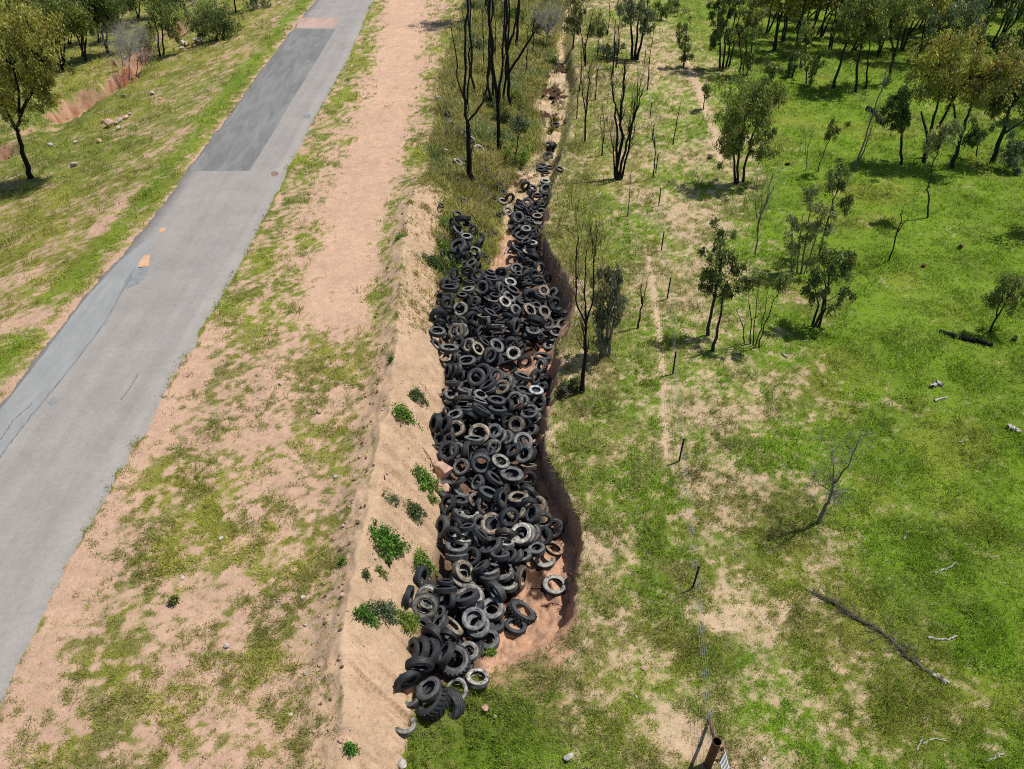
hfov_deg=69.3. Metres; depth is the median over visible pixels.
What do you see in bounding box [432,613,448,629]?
tyre
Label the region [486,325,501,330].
tyre
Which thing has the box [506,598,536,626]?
tyre
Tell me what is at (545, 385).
tyre
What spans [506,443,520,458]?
tyre
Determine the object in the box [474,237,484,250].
tyre
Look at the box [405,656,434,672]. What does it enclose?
tyre
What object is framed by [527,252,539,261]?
tyre
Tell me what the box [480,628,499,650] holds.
tyre
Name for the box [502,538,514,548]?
tyre
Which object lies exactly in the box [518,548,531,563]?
tyre
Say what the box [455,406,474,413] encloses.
tyre
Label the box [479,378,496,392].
tyre
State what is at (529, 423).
tyre
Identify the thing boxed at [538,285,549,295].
tyre
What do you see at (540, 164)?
tyre
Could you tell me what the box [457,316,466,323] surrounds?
tyre
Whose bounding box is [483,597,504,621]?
tyre
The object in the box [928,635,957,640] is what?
dead stick
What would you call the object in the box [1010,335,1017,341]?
charred stump
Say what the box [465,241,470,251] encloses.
tyre
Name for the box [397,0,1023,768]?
paddock grass
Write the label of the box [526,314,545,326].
tyre
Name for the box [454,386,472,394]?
tyre
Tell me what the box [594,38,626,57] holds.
scrub bush
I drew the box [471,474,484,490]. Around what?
tyre
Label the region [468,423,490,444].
tyre
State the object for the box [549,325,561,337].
tyre
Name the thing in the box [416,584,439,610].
tyre
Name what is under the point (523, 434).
tyre
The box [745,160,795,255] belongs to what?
dead sapling
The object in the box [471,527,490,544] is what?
tyre
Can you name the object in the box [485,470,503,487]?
tyre
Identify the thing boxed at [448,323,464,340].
tyre
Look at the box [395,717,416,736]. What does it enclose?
tyre
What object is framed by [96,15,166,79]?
grey bush
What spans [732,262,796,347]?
sapling clump
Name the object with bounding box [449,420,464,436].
tyre
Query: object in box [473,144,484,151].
tyre
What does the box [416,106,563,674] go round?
buried tyres
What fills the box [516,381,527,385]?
tyre
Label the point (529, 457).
tyre
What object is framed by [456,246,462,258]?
tyre
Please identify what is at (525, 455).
tyre
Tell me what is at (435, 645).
tyre
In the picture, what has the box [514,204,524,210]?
tyre
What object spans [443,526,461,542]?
tyre
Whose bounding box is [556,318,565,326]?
tyre
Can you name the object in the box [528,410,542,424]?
tyre
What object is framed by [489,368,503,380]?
tyre
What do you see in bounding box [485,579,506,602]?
tyre
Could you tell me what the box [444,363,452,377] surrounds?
tyre
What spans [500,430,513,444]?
tyre
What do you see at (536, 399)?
tyre
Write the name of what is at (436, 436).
tyre
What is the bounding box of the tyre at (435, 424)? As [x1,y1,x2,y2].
[429,413,441,432]
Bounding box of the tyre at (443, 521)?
[435,515,449,538]
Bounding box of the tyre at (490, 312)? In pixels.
[482,308,497,319]
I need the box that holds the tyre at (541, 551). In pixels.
[528,541,545,556]
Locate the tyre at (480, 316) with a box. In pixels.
[476,314,490,319]
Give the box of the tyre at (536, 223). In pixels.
[532,218,541,225]
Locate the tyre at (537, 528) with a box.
[520,524,540,542]
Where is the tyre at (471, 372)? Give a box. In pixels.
[467,368,485,386]
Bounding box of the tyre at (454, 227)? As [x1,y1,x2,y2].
[452,225,462,234]
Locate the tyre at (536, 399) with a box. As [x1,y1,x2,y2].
[531,395,545,411]
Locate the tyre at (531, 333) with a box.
[525,326,540,336]
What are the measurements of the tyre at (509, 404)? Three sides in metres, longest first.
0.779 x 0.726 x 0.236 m
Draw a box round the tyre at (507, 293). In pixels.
[502,291,515,303]
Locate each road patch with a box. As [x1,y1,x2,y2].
[0,235,151,454]
[48,397,56,405]
[124,266,148,287]
[190,29,334,170]
[271,171,278,175]
[296,18,338,27]
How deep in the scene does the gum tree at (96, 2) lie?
80.13 m
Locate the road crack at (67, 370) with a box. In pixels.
[0,275,131,456]
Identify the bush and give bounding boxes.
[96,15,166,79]
[184,0,247,42]
[242,0,271,10]
[466,27,487,50]
[481,86,502,107]
[484,0,529,22]
[489,98,512,122]
[490,125,508,143]
[499,122,532,167]
[505,103,530,132]
[506,85,527,104]
[530,9,548,32]
[587,9,610,35]
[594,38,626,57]
[646,0,668,20]
[664,0,689,14]
[761,55,784,84]
[998,130,1023,175]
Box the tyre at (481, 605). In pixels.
[459,600,484,615]
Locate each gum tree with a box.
[0,0,41,17]
[0,0,76,178]
[24,0,90,61]
[28,16,71,52]
[37,0,85,69]
[53,0,97,60]
[58,2,92,44]
[71,0,123,55]
[74,0,129,52]
[90,1,129,41]
[113,0,140,27]
[126,0,147,18]
[141,0,192,55]
[162,0,199,18]
[561,0,587,48]
[613,0,655,59]
[674,14,694,67]
[694,214,747,351]
[706,0,747,68]
[711,63,790,183]
[727,0,768,75]
[782,184,838,273]
[785,50,805,77]
[792,17,817,69]
[799,237,859,327]
[800,43,835,84]
[818,158,856,252]
[830,0,887,88]
[833,0,892,92]
[859,0,892,88]
[862,0,933,81]
[876,73,931,164]
[903,14,1015,163]
[943,34,1023,168]
[980,273,1023,331]
[981,56,1023,163]
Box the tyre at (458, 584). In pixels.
[449,566,476,589]
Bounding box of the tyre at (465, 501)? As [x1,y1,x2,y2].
[455,495,468,505]
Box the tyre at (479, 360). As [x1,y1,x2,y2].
[470,357,488,374]
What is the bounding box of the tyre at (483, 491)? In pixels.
[477,486,494,501]
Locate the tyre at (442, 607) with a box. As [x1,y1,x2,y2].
[434,605,445,618]
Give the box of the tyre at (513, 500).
[507,491,528,506]
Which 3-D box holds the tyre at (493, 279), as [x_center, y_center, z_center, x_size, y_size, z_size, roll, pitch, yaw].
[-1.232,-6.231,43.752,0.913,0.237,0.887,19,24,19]
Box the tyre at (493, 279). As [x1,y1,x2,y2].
[483,275,498,282]
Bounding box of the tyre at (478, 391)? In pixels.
[473,389,487,400]
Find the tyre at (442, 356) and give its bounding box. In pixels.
[440,353,451,362]
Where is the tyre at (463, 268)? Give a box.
[461,265,472,275]
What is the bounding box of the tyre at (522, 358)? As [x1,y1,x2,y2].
[517,354,531,368]
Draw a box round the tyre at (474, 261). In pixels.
[466,258,477,266]
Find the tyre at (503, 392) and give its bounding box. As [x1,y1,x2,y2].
[494,379,509,395]
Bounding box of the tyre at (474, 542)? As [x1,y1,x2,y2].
[451,531,477,556]
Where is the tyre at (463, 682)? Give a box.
[447,677,468,700]
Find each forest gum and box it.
[738,0,813,51]
[746,0,807,41]
[765,6,777,32]
[778,0,845,49]
[795,0,842,37]
[796,1,838,27]
[807,0,838,44]
[809,0,845,50]
[851,2,895,51]
[855,0,916,55]
[894,0,956,60]
[899,0,950,51]
[907,18,921,34]
[919,0,992,61]
[950,0,1017,49]
[990,0,1023,48]
[998,18,1023,100]
[999,0,1021,36]
[1012,0,1023,49]
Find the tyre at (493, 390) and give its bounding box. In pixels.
[486,386,496,394]
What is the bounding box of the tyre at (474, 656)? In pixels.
[459,641,478,661]
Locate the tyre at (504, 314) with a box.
[501,312,514,319]
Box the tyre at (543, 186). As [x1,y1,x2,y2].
[540,183,550,191]
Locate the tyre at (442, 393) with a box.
[438,386,448,396]
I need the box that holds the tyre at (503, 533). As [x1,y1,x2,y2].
[495,528,515,538]
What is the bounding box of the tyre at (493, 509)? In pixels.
[491,500,503,512]
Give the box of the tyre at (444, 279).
[439,277,449,289]
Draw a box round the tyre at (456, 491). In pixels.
[453,487,468,496]
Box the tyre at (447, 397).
[444,391,457,400]
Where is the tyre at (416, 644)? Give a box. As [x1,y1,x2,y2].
[406,637,421,656]
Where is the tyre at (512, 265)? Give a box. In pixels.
[510,263,523,273]
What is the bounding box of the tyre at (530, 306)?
[522,303,535,315]
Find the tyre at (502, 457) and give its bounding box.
[491,453,509,469]
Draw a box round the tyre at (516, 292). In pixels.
[506,284,519,295]
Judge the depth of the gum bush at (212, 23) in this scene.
80.34 m
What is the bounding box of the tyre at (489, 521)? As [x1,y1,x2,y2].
[485,514,507,536]
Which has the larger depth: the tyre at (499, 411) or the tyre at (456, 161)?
the tyre at (456, 161)
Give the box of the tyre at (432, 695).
[416,676,442,702]
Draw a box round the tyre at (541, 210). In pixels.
[535,208,544,213]
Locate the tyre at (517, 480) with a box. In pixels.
[499,466,523,484]
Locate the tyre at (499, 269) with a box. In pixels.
[495,267,505,274]
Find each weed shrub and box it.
[167,593,179,605]
[336,556,347,569]
[341,739,360,757]
[346,601,381,629]
[361,566,372,581]
[366,598,401,628]
[368,518,412,568]
[373,564,388,581]
[381,488,401,506]
[387,354,394,363]
[391,401,422,430]
[393,605,423,636]
[394,232,406,241]
[401,499,429,524]
[407,385,428,406]
[411,546,440,580]
[412,462,444,497]
[421,250,450,276]
[427,494,439,504]
[435,216,463,233]
[436,235,451,255]
[444,255,468,287]
[483,645,496,658]
[547,124,555,133]
[550,114,560,122]
[553,381,571,399]
[558,375,579,393]
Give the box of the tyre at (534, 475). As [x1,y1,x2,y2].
[522,470,536,486]
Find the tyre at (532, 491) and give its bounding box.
[519,485,537,498]
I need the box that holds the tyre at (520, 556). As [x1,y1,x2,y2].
[512,549,523,564]
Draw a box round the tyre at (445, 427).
[439,415,452,433]
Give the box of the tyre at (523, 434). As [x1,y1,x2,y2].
[513,432,532,451]
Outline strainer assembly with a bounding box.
[704,719,723,768]
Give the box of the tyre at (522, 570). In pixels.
[515,565,527,589]
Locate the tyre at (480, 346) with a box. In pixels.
[471,341,483,355]
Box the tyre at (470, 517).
[460,511,479,521]
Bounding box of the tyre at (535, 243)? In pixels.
[526,240,537,246]
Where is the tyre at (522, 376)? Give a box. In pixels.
[513,371,531,381]
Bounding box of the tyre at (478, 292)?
[470,288,481,296]
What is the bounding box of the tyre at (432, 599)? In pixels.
[411,593,438,617]
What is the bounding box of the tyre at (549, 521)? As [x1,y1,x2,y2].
[537,510,552,526]
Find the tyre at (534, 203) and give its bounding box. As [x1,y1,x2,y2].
[531,200,540,209]
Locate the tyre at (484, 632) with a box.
[465,613,489,639]
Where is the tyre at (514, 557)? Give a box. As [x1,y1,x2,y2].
[501,547,518,563]
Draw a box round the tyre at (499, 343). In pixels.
[489,338,503,353]
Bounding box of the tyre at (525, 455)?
[523,446,537,462]
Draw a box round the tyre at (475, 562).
[467,546,480,565]
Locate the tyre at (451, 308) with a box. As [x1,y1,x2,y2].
[441,305,454,315]
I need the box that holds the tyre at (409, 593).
[403,585,414,607]
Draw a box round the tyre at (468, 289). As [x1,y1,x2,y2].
[461,286,474,293]
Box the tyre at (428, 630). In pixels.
[421,623,445,649]
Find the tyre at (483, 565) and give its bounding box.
[472,559,490,574]
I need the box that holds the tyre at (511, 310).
[509,304,521,315]
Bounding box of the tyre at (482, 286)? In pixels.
[480,279,492,292]
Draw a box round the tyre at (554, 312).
[551,307,563,316]
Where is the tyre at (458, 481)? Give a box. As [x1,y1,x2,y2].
[451,476,465,486]
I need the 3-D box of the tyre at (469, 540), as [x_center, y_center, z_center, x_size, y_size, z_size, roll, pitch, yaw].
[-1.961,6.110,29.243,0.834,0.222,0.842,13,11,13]
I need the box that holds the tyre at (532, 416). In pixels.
[519,404,538,419]
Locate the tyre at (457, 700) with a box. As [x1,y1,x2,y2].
[447,687,464,719]
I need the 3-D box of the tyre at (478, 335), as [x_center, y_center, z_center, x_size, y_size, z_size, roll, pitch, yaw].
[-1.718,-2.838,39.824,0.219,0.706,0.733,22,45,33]
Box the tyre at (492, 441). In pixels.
[486,438,500,453]
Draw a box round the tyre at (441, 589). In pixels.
[431,585,456,593]
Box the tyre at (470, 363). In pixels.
[459,355,475,367]
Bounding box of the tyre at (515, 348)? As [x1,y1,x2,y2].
[506,346,520,360]
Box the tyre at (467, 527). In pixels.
[459,523,475,532]
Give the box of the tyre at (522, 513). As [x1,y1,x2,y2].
[507,504,525,520]
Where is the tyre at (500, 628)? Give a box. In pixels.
[492,618,504,632]
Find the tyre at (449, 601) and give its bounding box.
[443,591,455,610]
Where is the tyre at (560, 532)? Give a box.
[545,518,564,538]
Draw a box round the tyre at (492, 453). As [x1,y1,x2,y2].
[485,445,495,456]
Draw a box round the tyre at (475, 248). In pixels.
[470,246,480,256]
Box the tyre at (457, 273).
[450,268,458,279]
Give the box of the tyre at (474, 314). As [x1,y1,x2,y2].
[465,311,477,325]
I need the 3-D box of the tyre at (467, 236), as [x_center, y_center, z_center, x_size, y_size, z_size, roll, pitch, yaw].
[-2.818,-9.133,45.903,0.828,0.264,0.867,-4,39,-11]
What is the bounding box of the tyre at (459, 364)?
[457,362,461,376]
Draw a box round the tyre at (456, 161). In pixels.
[453,158,460,165]
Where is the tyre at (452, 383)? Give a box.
[445,380,458,386]
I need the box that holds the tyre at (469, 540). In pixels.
[452,533,472,544]
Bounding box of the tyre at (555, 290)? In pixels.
[547,287,559,298]
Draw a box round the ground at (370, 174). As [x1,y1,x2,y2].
[0,0,1023,768]
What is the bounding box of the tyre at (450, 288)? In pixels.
[441,284,457,292]
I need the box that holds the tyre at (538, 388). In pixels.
[528,385,543,396]
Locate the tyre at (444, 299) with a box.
[440,296,451,309]
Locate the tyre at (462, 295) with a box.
[456,292,467,298]
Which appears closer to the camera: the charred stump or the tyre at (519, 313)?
the charred stump
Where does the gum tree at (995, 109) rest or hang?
on the ground at (370, 174)
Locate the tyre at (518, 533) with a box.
[515,523,536,545]
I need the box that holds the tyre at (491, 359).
[482,347,496,363]
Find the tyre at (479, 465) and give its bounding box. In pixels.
[473,448,491,467]
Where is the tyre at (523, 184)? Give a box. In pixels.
[520,181,529,190]
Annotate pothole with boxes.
[137,254,149,266]
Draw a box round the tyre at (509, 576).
[498,567,514,582]
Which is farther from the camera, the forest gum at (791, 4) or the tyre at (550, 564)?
the forest gum at (791, 4)
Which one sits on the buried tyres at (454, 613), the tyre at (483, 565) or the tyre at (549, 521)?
the tyre at (549, 521)
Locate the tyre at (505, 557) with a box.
[490,550,509,560]
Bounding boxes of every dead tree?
[796,422,887,525]
[850,51,903,169]
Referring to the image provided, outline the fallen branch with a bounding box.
[804,584,942,681]
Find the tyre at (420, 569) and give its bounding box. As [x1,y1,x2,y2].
[414,565,428,586]
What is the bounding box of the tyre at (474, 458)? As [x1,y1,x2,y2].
[470,452,491,473]
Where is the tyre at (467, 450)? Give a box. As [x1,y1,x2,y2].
[463,441,471,461]
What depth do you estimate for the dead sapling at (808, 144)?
52.94 m
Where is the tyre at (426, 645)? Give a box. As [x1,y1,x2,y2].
[412,635,430,656]
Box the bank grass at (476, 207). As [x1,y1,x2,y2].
[394,0,572,334]
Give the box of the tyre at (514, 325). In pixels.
[510,317,519,333]
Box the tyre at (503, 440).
[492,428,507,445]
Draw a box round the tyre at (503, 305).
[498,295,511,308]
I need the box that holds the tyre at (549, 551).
[545,541,563,556]
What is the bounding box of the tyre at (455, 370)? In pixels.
[450,363,457,377]
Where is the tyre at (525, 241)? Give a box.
[520,238,531,245]
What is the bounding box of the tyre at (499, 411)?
[487,405,507,415]
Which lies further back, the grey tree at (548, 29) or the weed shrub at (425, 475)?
the grey tree at (548, 29)
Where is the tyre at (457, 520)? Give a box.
[450,517,462,528]
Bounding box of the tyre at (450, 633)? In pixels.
[440,629,457,641]
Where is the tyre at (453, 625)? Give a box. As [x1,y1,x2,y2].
[439,616,463,637]
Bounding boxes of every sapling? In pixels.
[478,2,486,65]
[493,0,498,57]
[522,22,533,72]
[576,88,580,118]
[577,41,584,89]
[587,54,601,99]
[595,21,602,57]
[598,111,608,155]
[607,1,612,34]
[627,174,635,215]
[632,273,649,328]
[635,65,644,110]
[644,118,658,176]
[647,30,653,84]
[673,98,685,144]
[701,72,715,109]
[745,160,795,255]
[802,126,822,170]
[817,118,850,171]
[888,202,910,260]
[920,115,964,217]
[961,115,996,156]
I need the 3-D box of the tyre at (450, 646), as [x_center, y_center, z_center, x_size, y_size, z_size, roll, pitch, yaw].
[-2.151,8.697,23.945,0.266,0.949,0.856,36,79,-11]
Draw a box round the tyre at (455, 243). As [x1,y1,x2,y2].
[449,238,467,254]
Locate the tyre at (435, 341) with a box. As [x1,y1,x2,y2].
[430,338,439,350]
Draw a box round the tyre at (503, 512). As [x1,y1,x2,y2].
[498,507,518,526]
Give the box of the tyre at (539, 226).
[536,224,542,232]
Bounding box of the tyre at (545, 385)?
[533,382,548,393]
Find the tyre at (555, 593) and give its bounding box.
[542,575,566,596]
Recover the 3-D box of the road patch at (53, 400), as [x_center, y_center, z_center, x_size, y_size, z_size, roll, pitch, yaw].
[-20.603,0.775,33.220,0.338,0.001,0.704,0,40,0]
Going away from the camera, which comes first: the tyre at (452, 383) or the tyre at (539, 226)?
the tyre at (452, 383)
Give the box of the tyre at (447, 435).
[443,432,454,445]
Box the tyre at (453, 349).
[439,344,458,353]
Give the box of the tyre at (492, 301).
[487,298,497,304]
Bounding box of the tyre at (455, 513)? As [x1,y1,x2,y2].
[451,508,469,522]
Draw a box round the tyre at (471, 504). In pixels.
[467,492,482,508]
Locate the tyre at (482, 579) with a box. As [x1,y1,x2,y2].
[478,568,499,583]
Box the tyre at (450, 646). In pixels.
[436,640,455,666]
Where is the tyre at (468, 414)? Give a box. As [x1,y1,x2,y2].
[463,411,477,421]
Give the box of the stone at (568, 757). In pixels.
[563,753,574,760]
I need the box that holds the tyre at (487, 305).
[483,295,491,307]
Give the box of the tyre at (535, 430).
[526,424,538,436]
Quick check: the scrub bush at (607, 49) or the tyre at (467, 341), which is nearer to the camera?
the tyre at (467, 341)
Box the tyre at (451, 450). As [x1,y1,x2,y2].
[449,442,463,458]
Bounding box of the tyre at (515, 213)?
[512,211,523,222]
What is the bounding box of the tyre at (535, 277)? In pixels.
[532,275,542,283]
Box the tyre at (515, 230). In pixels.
[511,226,521,237]
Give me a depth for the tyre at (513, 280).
43.64 m
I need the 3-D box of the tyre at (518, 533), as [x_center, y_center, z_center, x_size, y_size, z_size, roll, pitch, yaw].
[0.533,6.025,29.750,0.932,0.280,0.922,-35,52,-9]
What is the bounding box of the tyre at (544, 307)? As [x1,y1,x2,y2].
[537,305,550,317]
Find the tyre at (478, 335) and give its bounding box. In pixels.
[475,325,484,337]
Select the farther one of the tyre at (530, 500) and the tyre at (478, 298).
the tyre at (478, 298)
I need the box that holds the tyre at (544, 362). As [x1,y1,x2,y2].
[535,358,547,373]
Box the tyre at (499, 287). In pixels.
[495,281,503,294]
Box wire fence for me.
[644,50,715,743]
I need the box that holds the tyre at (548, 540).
[539,526,552,545]
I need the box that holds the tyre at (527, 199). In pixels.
[522,197,531,208]
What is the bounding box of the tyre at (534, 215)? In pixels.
[532,213,542,219]
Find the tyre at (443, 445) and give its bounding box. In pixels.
[438,440,458,460]
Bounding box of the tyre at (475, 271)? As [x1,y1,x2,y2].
[470,269,484,282]
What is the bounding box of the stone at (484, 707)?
[481,704,488,710]
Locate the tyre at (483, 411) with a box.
[471,403,490,417]
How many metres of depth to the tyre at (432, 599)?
26.29 m
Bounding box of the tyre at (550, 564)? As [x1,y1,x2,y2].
[533,557,555,569]
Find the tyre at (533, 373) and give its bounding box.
[529,368,540,384]
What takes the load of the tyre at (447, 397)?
on the buried tyres at (454, 613)
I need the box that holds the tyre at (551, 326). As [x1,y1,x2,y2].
[543,316,553,329]
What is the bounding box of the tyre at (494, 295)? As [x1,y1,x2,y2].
[489,292,500,298]
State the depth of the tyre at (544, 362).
38.66 m
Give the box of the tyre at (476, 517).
[471,514,485,528]
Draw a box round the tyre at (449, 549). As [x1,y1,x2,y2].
[445,542,468,554]
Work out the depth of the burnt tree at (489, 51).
61.83 m
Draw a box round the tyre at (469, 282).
[463,280,474,284]
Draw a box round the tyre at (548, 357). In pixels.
[532,352,551,362]
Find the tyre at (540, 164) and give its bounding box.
[536,162,546,167]
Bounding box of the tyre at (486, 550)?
[479,536,502,557]
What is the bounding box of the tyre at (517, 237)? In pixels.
[515,231,527,240]
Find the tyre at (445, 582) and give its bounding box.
[437,578,453,585]
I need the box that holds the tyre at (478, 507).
[475,497,493,514]
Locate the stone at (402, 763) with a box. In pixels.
[398,757,406,768]
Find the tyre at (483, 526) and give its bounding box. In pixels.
[480,512,501,534]
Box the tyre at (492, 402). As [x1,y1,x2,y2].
[486,395,505,406]
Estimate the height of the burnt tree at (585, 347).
10.694 m
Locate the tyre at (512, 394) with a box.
[506,391,524,407]
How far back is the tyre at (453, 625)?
25.89 m
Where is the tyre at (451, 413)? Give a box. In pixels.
[446,409,462,419]
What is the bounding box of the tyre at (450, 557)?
[445,553,468,560]
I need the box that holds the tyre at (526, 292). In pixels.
[522,288,536,301]
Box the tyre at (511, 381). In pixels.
[498,374,513,390]
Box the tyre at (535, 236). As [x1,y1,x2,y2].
[529,233,540,239]
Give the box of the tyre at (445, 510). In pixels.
[442,507,447,515]
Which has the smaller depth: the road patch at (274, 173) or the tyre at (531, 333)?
the tyre at (531, 333)
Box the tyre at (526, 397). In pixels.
[517,394,529,407]
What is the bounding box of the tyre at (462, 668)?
[439,642,470,678]
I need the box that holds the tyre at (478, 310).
[474,306,482,313]
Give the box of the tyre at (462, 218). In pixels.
[455,215,470,221]
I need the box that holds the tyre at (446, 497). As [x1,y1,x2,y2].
[440,493,456,512]
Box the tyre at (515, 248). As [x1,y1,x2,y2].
[510,244,524,254]
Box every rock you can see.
[103,118,113,127]
[433,461,452,479]
[442,483,451,493]
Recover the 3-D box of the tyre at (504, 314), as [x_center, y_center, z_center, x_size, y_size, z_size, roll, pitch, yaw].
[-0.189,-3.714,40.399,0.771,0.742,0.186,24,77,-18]
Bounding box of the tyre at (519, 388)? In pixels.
[515,385,532,397]
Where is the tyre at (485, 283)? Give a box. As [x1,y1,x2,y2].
[476,280,488,294]
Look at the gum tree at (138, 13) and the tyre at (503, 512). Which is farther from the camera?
the gum tree at (138, 13)
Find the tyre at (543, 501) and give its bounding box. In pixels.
[526,495,547,514]
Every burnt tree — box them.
[449,0,493,182]
[465,0,474,91]
[484,0,495,108]
[485,0,510,151]
[500,0,542,106]
[502,0,510,101]
[510,0,520,46]
[554,183,618,393]
[572,8,593,64]
[573,48,603,141]
[595,48,652,180]
[612,7,625,74]
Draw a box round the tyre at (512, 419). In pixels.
[508,415,525,433]
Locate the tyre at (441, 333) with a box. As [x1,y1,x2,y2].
[429,326,445,337]
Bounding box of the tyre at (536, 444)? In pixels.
[533,442,538,452]
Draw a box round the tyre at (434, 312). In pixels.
[429,308,447,321]
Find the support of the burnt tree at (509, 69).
on the ground at (370, 174)
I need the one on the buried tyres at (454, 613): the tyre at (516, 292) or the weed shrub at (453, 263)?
the tyre at (516, 292)
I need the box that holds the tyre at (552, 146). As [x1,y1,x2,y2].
[546,142,556,151]
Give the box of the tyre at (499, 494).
[493,488,507,508]
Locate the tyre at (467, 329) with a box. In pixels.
[455,323,469,337]
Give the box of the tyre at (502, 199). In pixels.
[497,198,507,204]
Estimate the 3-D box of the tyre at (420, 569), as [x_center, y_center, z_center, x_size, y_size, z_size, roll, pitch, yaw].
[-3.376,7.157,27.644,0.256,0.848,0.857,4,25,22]
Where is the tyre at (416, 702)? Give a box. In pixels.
[405,683,425,709]
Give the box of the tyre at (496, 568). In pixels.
[476,563,499,576]
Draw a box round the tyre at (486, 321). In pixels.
[483,317,490,329]
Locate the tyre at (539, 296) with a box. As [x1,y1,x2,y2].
[534,293,546,300]
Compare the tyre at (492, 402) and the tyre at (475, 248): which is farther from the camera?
the tyre at (475, 248)
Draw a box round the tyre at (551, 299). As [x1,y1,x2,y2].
[547,296,560,310]
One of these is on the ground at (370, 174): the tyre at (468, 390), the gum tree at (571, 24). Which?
the gum tree at (571, 24)
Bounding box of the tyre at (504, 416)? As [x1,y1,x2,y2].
[500,412,514,429]
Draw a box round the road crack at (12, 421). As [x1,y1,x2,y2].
[1,403,31,438]
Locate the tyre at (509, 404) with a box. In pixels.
[505,399,513,412]
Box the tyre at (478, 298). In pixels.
[472,296,480,306]
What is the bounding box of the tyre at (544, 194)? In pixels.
[541,192,548,196]
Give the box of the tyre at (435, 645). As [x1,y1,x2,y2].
[421,637,440,666]
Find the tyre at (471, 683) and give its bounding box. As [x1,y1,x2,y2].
[465,668,489,688]
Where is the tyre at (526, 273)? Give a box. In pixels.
[521,266,529,276]
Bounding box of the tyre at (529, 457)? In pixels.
[515,444,533,463]
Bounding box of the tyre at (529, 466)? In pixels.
[520,463,537,470]
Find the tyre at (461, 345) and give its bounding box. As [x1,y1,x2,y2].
[450,335,464,348]
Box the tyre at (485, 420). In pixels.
[470,413,487,428]
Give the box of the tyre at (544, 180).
[540,178,550,183]
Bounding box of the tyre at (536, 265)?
[533,262,544,274]
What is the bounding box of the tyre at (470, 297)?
[463,294,473,307]
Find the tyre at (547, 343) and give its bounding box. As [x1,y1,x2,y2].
[543,339,554,350]
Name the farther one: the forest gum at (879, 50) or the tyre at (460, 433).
the forest gum at (879, 50)
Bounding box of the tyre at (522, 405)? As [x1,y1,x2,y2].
[513,403,524,411]
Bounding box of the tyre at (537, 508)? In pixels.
[525,503,541,523]
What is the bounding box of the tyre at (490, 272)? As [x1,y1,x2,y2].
[485,269,494,275]
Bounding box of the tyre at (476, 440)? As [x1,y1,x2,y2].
[464,435,483,444]
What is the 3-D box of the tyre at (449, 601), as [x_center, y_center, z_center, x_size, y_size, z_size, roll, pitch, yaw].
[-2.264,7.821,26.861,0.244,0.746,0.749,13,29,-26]
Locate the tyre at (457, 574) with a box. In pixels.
[452,559,474,582]
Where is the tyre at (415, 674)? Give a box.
[394,668,421,690]
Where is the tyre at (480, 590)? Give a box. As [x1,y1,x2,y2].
[457,583,484,609]
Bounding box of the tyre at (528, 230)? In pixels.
[521,225,530,232]
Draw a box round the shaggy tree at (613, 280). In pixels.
[580,262,629,357]
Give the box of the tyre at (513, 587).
[499,573,517,592]
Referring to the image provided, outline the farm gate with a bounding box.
[719,749,729,768]
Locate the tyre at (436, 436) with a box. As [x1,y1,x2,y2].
[433,432,444,445]
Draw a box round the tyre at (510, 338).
[504,336,518,351]
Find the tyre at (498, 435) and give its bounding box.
[488,423,502,438]
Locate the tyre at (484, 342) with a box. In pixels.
[477,337,488,347]
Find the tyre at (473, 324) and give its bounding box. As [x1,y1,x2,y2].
[468,319,481,331]
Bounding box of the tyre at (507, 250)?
[504,247,516,254]
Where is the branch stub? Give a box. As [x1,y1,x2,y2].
[932,673,949,685]
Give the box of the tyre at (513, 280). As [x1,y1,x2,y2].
[504,277,516,285]
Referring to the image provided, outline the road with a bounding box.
[0,0,372,703]
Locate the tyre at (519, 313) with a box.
[515,309,522,320]
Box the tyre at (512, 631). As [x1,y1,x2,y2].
[505,617,526,635]
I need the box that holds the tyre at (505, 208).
[502,206,512,216]
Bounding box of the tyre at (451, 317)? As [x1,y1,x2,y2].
[448,315,457,327]
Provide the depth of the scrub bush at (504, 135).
58.99 m
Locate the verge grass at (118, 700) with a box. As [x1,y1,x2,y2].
[0,0,461,768]
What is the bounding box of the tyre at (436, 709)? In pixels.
[416,682,450,721]
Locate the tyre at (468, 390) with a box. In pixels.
[458,387,471,395]
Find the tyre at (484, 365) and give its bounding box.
[474,363,491,380]
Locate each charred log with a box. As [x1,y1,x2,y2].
[865,105,883,124]
[939,329,992,346]
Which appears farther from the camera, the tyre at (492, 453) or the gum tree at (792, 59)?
the gum tree at (792, 59)
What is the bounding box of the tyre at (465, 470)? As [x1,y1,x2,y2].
[453,458,469,475]
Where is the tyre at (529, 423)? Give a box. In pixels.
[524,418,531,429]
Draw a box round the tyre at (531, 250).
[526,248,538,254]
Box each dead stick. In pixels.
[923,738,946,743]
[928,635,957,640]
[929,380,943,387]
[934,396,947,401]
[935,561,956,573]
[1007,424,1020,432]
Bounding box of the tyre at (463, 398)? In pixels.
[454,395,473,402]
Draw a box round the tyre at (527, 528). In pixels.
[510,522,532,545]
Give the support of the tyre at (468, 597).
on the tyre at (480, 590)
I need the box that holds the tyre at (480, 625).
[461,607,486,631]
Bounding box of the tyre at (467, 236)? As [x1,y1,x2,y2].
[461,233,472,240]
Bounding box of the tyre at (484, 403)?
[469,396,488,407]
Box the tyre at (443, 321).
[433,318,445,327]
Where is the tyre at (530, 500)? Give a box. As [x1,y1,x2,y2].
[519,497,537,512]
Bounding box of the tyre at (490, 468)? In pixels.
[488,463,499,474]
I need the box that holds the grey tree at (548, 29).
[529,0,568,45]
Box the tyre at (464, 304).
[453,301,468,315]
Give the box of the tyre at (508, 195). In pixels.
[504,193,514,203]
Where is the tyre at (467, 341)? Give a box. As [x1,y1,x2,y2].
[463,338,476,352]
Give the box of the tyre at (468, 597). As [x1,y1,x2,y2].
[456,588,479,606]
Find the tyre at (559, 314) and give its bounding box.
[557,310,566,318]

